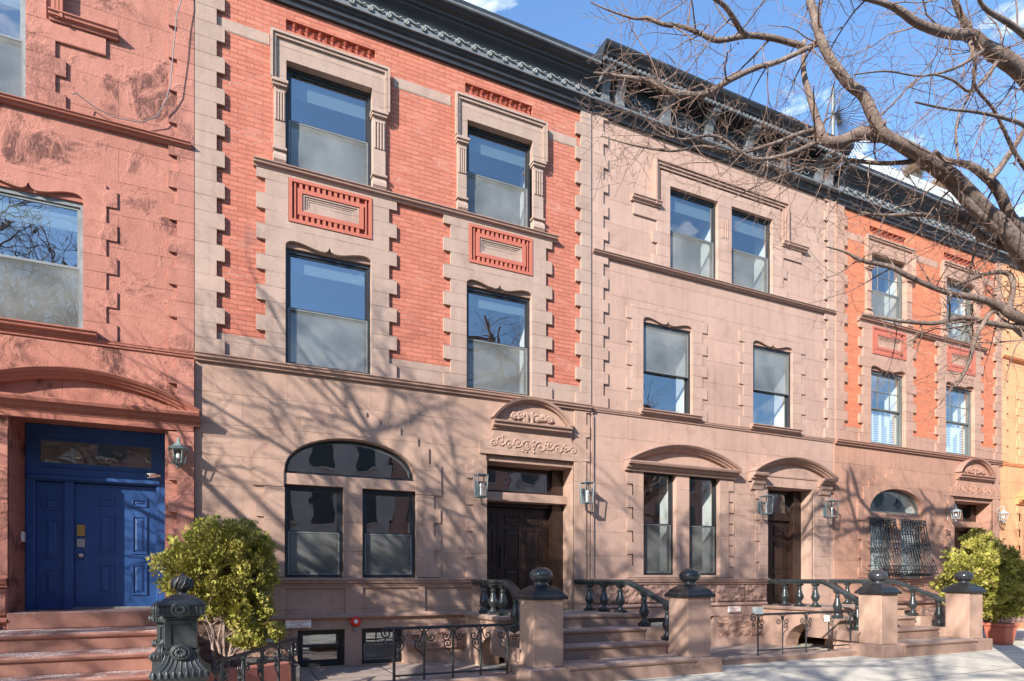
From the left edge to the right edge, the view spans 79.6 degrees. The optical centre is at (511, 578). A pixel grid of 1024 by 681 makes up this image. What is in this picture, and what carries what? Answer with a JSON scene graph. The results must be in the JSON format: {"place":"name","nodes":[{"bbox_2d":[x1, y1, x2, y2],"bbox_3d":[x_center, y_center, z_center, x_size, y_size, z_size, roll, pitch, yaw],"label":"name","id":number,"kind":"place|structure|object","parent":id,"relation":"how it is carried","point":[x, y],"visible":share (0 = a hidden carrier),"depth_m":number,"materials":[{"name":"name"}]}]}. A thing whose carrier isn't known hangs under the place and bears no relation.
{"place":"outdoors","nodes":[
{"label":"outdoors","id":0,"kind":"place"},
{"bbox_2d":[301,661,495,680],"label":"areaway paving","id":1,"kind":"structure","parent":0,"point":[374,673],"depth_m":9.44,"materials":[{"name":"grey concrete"}]},
{"bbox_2d":[207,661,290,680],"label":"planter wall","id":2,"kind":"structure","parent":1,"relation":"on","point":[270,673],"depth_m":8.05,"materials":[{"name":"brown stone"}]},
{"bbox_2d":[204,656,300,680],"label":"planter bed","id":3,"kind":"object","parent":1,"relation":"on","point":[297,669],"visible":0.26,"depth_m":8.77,"materials":[{"name":"brown soil"}]},
{"bbox_2d":[145,510,288,667],"bbox_3d":[-3.943,0.266,8.330,1.756,2.400,1.320,0,0,-24],"label":"arborvitae","id":4,"kind":"object","parent":3,"relation":"in","point":[228,562],"visible":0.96,"depth_m":8.10,"materials":[{"name":"green plant"}]},
{"bbox_2d":[316,628,1023,680],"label":"sidewalk","id":5,"kind":"structure","parent":0,"point":[1001,663],"depth_m":9.89,"materials":[{"name":"concrete"}]},
{"bbox_2d":[0,626,156,680],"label":"stoop","id":6,"kind":"object","parent":5,"relation":"on","point":[96,654],"visible":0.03,"depth_m":7.45,"materials":[{"name":"red stone"}]},
{"bbox_2d":[0,0,200,629],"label":"row house","id":7,"kind":"structure","parent":5,"relation":"on","point":[100,412],"depth_m":8.72,"materials":[{"name":"paint"}]},
{"bbox_2d":[0,0,25,97],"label":"window","id":8,"kind":"structure","parent":7,"relation":"in","point":[12,49],"depth_m":8.24,"materials":[{"name":"clear glass"}]},
{"bbox_2d":[21,532,24,541],"bbox_3d":[-6.921,-0.590,8.690,0.045,0.140,0.080,0,0,-24],"label":"doorbell","id":9,"kind":"object","parent":7,"relation":"attached to","point":[22,536],"visible":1,"depth_m":8.66,"materials":[{"name":"white metal"}]},
{"bbox_2d":[0,187,82,327],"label":"window","id":10,"kind":"structure","parent":7,"relation":"in","point":[30,289],"depth_m":8.37,"materials":[{"name":"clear glass"}]},
{"bbox_2d":[75,483,155,606],"bbox_3d":[-5.987,-0.485,9.299,1.060,1.850,0.143,0,0,-24],"label":"door","id":11,"kind":"structure","parent":7,"relation":"in","point":[115,526],"depth_m":9.31,"materials":[{"name":"blue paint"}]},
{"bbox_2d":[72,0,181,122],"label":"loose cable","id":12,"kind":"object","parent":7,"relation":"hanging from","point":[168,89],"visible":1,"depth_m":8.80,"materials":[{"name":"black rubber"}]},
{"bbox_2d":[146,473,160,477],"bbox_3d":[-5.476,-1.560,9.376,0.113,0.089,0.235,0,0,21],"label":"security camera","id":13,"kind":"object","parent":7,"relation":"attached to","point":[151,475],"visible":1,"depth_m":9.31,"materials":[{"name":"white plastic"}]},
{"bbox_2d":[167,437,188,467],"bbox_3d":[-4.803,-1.805,8.843,0.280,0.450,0.271,0,0,-24],"label":"wall lantern","id":14,"kind":"object","parent":7,"relation":"attached to","point":[177,446],"depth_m":8.80,"materials":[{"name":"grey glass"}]},
{"bbox_2d":[148,597,166,669],"bbox_3d":[-3.592,0.821,6.369,0.306,1.259,0.304,0,0,-24],"label":"newel post","id":15,"kind":"object","parent":5,"relation":"on","point":[154,658],"visible":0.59,"depth_m":6.27,"materials":[{"name":"grey metal"}]},
{"bbox_2d":[148,573,210,680],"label":"newel post","id":16,"kind":"object","parent":5,"relation":"on","point":[181,611],"visible":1,"depth_m":5.16,"materials":[{"name":"grey metal"}]},
{"bbox_2d":[212,637,297,680],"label":"areaway railing","id":17,"kind":"object","parent":16,"relation":"attached to","point":[243,666],"visible":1,"depth_m":6.67,"materials":[{"name":"black metal"}]},
{"bbox_2d":[194,0,601,669],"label":"row house","id":18,"kind":"structure","parent":5,"relation":"on","point":[392,354],"depth_m":10.39,"materials":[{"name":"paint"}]},
{"bbox_2d":[286,619,310,627],"bbox_3d":[-3.345,0.708,9.623,0.380,0.135,0.014,0,0,-24],"label":"sprinkler sign","id":19,"kind":"object","parent":18,"relation":"attached to","point":[304,623],"visible":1,"depth_m":9.62,"materials":[{"name":"white metal"}]},
{"bbox_2d":[285,484,342,577],"bbox_3d":[-3.195,-0.745,9.897,0.910,1.470,0.100,0,0,-24],"label":"window","id":20,"kind":"structure","parent":18,"relation":"in","point":[308,554],"depth_m":9.87,"materials":[{"name":"glass"}]},
{"bbox_2d":[297,629,343,666],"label":"window","id":21,"kind":"structure","parent":18,"relation":"in","point":[340,632],"depth_m":9.94,"materials":[{"name":"brown metal"}]},
{"bbox_2d":[286,249,369,373],"bbox_3d":[-2.977,-4.263,9.963,1.360,1.835,0.100,0,0,-24],"label":"window","id":22,"kind":"structure","parent":18,"relation":"in","point":[313,338],"depth_m":9.93,"materials":[{"name":"grey glass"}]},
{"bbox_2d":[286,66,371,185],"bbox_3d":[-2.972,-7.228,9.976,1.360,1.655,0.100,0,0,-24],"label":"window","id":23,"kind":"structure","parent":18,"relation":"in","point":[309,147],"depth_m":9.96,"materials":[{"name":"grey glass"}]},
{"bbox_2d":[285,440,412,480],"bbox_3d":[-2.713,-1.955,10.264,2.122,0.622,0.350,0,0,-24],"label":"window","id":24,"kind":"structure","parent":18,"relation":"in","point":[410,478],"depth_m":10.17,"materials":[{"name":"brown metal"}]},
{"bbox_2d":[350,616,360,630],"bbox_3d":[-2.534,0.737,9.966,0.174,0.247,0.082,0,0,-24],"label":"fire alarm bell","id":25,"kind":"object","parent":18,"relation":"attached to","point":[355,621],"visible":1,"depth_m":9.94,"materials":[{"name":"red paint"}]},
{"bbox_2d":[362,628,400,662],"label":"window","id":26,"kind":"structure","parent":18,"relation":"in","point":[372,652],"depth_m":10.31,"materials":[{"name":"brown metal"}]},
{"bbox_2d":[362,489,414,577],"bbox_3d":[-2.176,-0.745,10.568,0.934,1.490,0.480,0,0,-24],"label":"window","id":27,"kind":"structure","parent":18,"relation":"in","point":[384,555],"depth_m":10.36,"materials":[{"name":"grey glass"}]},
{"bbox_2d":[473,470,488,497],"bbox_3d":[-0.563,-1.649,10.753,0.214,0.483,0.317,0,0,-24],"label":"wall lantern","id":28,"kind":"object","parent":18,"relation":"attached to","point":[477,489],"depth_m":10.69,"materials":[{"name":"grey metal"}]},
{"bbox_2d":[486,507,496,609],"bbox_3d":[-0.463,-0.380,11.659,0.370,1.940,0.068,0,0,-24],"label":"door","id":29,"kind":"structure","parent":18,"relation":"in","point":[491,511],"depth_m":11.67,"materials":[{"name":"brown wood"}]},
{"bbox_2d":[467,286,529,395],"bbox_3d":[-0.356,-4.262,11.361,1.324,1.855,0.480,0,0,-24],"label":"window","id":30,"kind":"structure","parent":18,"relation":"in","point":[491,366],"depth_m":11.19,"materials":[{"name":"grey glass"}]},
{"bbox_2d":[467,125,529,227],"bbox_3d":[-0.351,-7.228,11.374,1.324,1.675,0.480,0,0,-24],"label":"window","id":31,"kind":"structure","parent":18,"relation":"in","point":[489,197],"depth_m":11.20,"materials":[{"name":"grey glass"}]},
{"bbox_2d":[497,508,546,608],"bbox_3d":[0.211,-0.380,11.950,1.080,1.940,0.095,0,0,-24],"label":"door","id":32,"kind":"structure","parent":18,"relation":"in","point":[521,533],"depth_m":11.92,"materials":[{"name":"brown wood"}]},
{"bbox_2d":[580,478,594,504],"bbox_3d":[1.395,-1.649,11.641,0.214,0.483,0.317,0,0,-24],"label":"wall lantern","id":33,"kind":"object","parent":18,"relation":"attached to","point":[588,482],"depth_m":11.58,"materials":[{"name":"grey metal"}]},
{"bbox_2d":[381,672,515,680],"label":"kerb wall","id":34,"kind":"structure","parent":5,"relation":"on","point":[501,676],"depth_m":8.35,"materials":[{"name":"brown stone"}]},
{"bbox_2d":[380,623,518,680],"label":"areaway railing","id":35,"kind":"object","parent":34,"relation":"on","point":[423,633],"visible":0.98,"depth_m":8.28,"materials":[{"name":"black metal"}]},
{"bbox_2d":[463,567,721,680],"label":"stoop","id":36,"kind":"object","parent":5,"relation":"on","point":[553,641],"visible":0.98,"depth_m":9.44,"materials":[{"name":"brown stone"}]},
{"bbox_2d":[590,38,853,645],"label":"row house","id":37,"kind":"structure","parent":5,"relation":"on","point":[713,385],"depth_m":13.20,"materials":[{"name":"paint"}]},
{"bbox_2d":[591,412,592,576],"bbox_3d":[1.544,-1.610,11.844,0.021,3.180,0.024,0,0,-24],"label":"drain pipe","id":38,"kind":"object","parent":37,"relation":"attached to","point":[591,494],"visible":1,"depth_m":11.85,"materials":[{"name":"brown metal"}]},
{"bbox_2d":[647,618,663,626],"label":"window","id":39,"kind":"structure","parent":37,"relation":"in","point":[659,621],"depth_m":12.74,"materials":[{"name":"brown metal"}]},
{"bbox_2d":[644,472,672,574],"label":"window","id":40,"kind":"structure","parent":37,"relation":"in","point":[658,538],"depth_m":12.76,"materials":[{"name":"grey glass"}]},
{"bbox_2d":[643,323,689,413],"bbox_3d":[3.091,-4.300,12.941,1.301,1.820,0.480,0,0,-24],"label":"window","id":41,"kind":"structure","parent":37,"relation":"in","point":[666,351],"depth_m":12.79,"materials":[{"name":"grey glass"}]},
{"bbox_2d":[670,189,714,278],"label":"window","id":42,"kind":"structure","parent":37,"relation":"in","point":[691,254],"depth_m":13.07,"materials":[{"name":"grey glass"}]},
{"bbox_2d":[689,476,715,574],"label":"window","id":43,"kind":"structure","parent":37,"relation":"in","point":[702,539],"depth_m":13.25,"materials":[{"name":"glass"}]},
{"bbox_2d":[728,606,740,611],"bbox_3d":[4.824,0.667,13.329,0.360,0.135,0.014,0,0,-24],"label":"sprinkler sign","id":44,"kind":"object","parent":37,"relation":"attached to","point":[734,608],"visible":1,"depth_m":13.32,"materials":[{"name":"white metal"}]},
{"bbox_2d":[732,209,769,292],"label":"window","id":45,"kind":"structure","parent":37,"relation":"in","point":[749,270],"depth_m":13.76,"materials":[{"name":"glass"}]},
{"bbox_2d":[757,492,773,514],"bbox_3d":[5.566,-1.649,13.533,0.214,0.483,0.317,0,0,-24],"label":"wall lantern","id":46,"kind":"object","parent":37,"relation":"attached to","point":[759,506],"depth_m":13.51,"materials":[{"name":"grey metal"}]},
{"bbox_2d":[753,346,789,427],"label":"window","id":47,"kind":"structure","parent":37,"relation":"in","point":[771,368],"depth_m":14.03,"materials":[{"name":"glass"}]},
{"bbox_2d":[767,521,787,602],"bbox_3d":[6.112,-0.380,14.509,1.100,1.940,0.090,0,0,-24],"label":"door","id":48,"kind":"structure","parent":37,"relation":"in","point":[777,531],"depth_m":14.57,"materials":[{"name":"brown wood"}]},
{"bbox_2d":[823,498,838,518],"bbox_3d":[7.451,-1.649,14.388,0.214,0.483,0.317,0,0,-24],"label":"wall lantern","id":49,"kind":"object","parent":37,"relation":"attached to","point":[825,510],"depth_m":14.36,"materials":[{"name":"grey metal"}]},
{"bbox_2d":[722,648,856,665],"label":"kerb wall","id":50,"kind":"structure","parent":5,"relation":"on","point":[769,657],"depth_m":10.90,"materials":[{"name":"brown stone"}]},
{"bbox_2d":[750,607,856,655],"bbox_3d":[5.367,0.930,11.212,2.713,0.860,0.080,0,0,-24],"label":"areaway railing","id":51,"kind":"object","parent":50,"relation":"on","point":[758,612],"visible":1,"depth_m":11.20,"materials":[{"name":"black metal"}]},
{"bbox_2d":[577,0,1023,430],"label":"street tree","id":52,"kind":"object","parent":5,"relation":"on","point":[1003,224],"visible":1,"depth_m":7.61,"materials":[{"name":"brown plant"}]},
{"bbox_2d":[761,570,992,658],"bbox_3d":[7.591,0.668,13.185,3.360,1.663,3.204,0,0,-24],"label":"stoop","id":53,"kind":"object","parent":5,"relation":"on","point":[883,626],"visible":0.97,"depth_m":12.38,"materials":[{"name":"brown stone"}]},
{"bbox_2d":[833,151,1006,629],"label":"row house","id":54,"kind":"structure","parent":5,"relation":"on","point":[904,483],"depth_m":15.81,"materials":[{"name":"paint"}]},
{"bbox_2d":[831,86,865,156],"bbox_3d":[10.171,-12.029,18.563,1.499,6.018,0.120,0,0,-24],"label":"roof antenna","id":55,"kind":"object","parent":54,"relation":"on","point":[838,118],"visible":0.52,"depth_m":18.40,"materials":[{"name":"black metal"}]},
{"bbox_2d":[870,519,889,577],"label":"window","id":56,"kind":"structure","parent":54,"relation":"in","point":[873,558],"depth_m":15.65,"materials":[{"name":"grey glass"}]},
{"bbox_2d":[871,371,901,446],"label":"window","id":57,"kind":"structure","parent":54,"relation":"in","point":[892,416],"depth_m":15.80,"materials":[{"name":"clear glass"}]},
{"bbox_2d":[871,256,901,324],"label":"window","id":58,"kind":"structure","parent":54,"relation":"in","point":[888,303],"depth_m":15.71,"materials":[{"name":"grey glass"}]},
{"bbox_2d":[870,490,918,514],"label":"window","id":59,"kind":"structure","parent":54,"relation":"in","point":[904,498],"depth_m":16.14,"materials":[{"name":"grey glass"}]},
{"bbox_2d":[901,521,919,577],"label":"window","id":60,"kind":"structure","parent":54,"relation":"in","point":[904,552],"depth_m":16.15,"materials":[{"name":"clear glass"}]},
{"bbox_2d":[947,504,961,520],"bbox_3d":[11.775,-1.752,16.367,0.246,0.478,0.344,0,0,-47],"label":"wall lantern","id":61,"kind":"object","parent":54,"relation":"attached to","point":[955,509],"depth_m":16.31,"materials":[{"name":"clear glass"}]},
{"bbox_2d":[946,386,970,455],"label":"window","id":62,"kind":"structure","parent":54,"relation":"in","point":[960,427],"depth_m":17.02,"materials":[{"name":"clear glass"}]},
{"bbox_2d":[946,281,970,342],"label":"window","id":63,"kind":"structure","parent":54,"relation":"in","point":[958,288],"depth_m":16.95,"materials":[{"name":"clear glass"}]},
{"bbox_2d":[955,531,963,553],"bbox_3d":[12.591,-0.380,17.581,1.080,1.940,0.068,0,0,-24],"label":"door","id":64,"kind":"structure","parent":54,"relation":"in","point":[957,542],"depth_m":17.66,"materials":[{"name":"brown wood"}]},
{"bbox_2d":[997,506,1008,522],"bbox_3d":[13.760,-1.792,17.267,0.246,0.478,0.344,0,0,-47],"label":"wall lantern","id":65,"kind":"object","parent":54,"relation":"attached to","point":[1003,511],"depth_m":17.21,"materials":[{"name":"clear glass"}]},
{"bbox_2d":[983,622,1019,644],"bbox_3d":[10.772,1.215,13.554,0.500,0.470,0.500,0,0,-24],"label":"plant pot","id":66,"kind":"object","parent":5,"relation":"on","point":[1001,633],"visible":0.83,"depth_m":13.40,"materials":[{"name":"ceramic"}]},
{"bbox_2d":[464,0,1023,216],"label":"sky","id":67,"kind":"structure","parent":0,"point":[561,20],"materials":[{"name":"blue"}]},
{"bbox_2d":[711,643,814,656],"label":"areaway paving","id":68,"kind":"structure","parent":0,"point":[734,650],"depth_m":12.50,"materials":[{"name":"grey concrete"}]},
{"bbox_2d":[896,157,927,183],"bbox_3d":[12.002,-10.936,18.410,1.406,3.772,1.447,0,0,-24],"label":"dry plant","id":69,"kind":"object","parent":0,"point":[911,168],"visible":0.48,"depth_m":18.26,"materials":[{"name":"beige plant"}]},
{"bbox_2d":[929,178,946,194],"bbox_3d":[12.930,-10.719,18.749,1.391,3.338,1.245,0,0,-24],"label":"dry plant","id":70,"kind":"object","parent":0,"point":[937,184],"visible":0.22,"depth_m":18.53,"materials":[{"name":"beige plant"}]},
{"bbox_2d":[1000,216,1023,628],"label":"row house","id":71,"kind":"structure","parent":0,"point":[1012,493],"depth_m":17.79,"materials":[{"name":"paint"}]},
{"label":"areaway paving","id":72,"kind":"structure","parent":0,"visible":0},
{"bbox_2d":[929,527,1023,622],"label":"arborvitae","id":73,"kind":"object","parent":72,"relation":"on","point":[995,568],"visible":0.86,"depth_m":13.41,"materials":[{"name":"green plant"}]}
]}

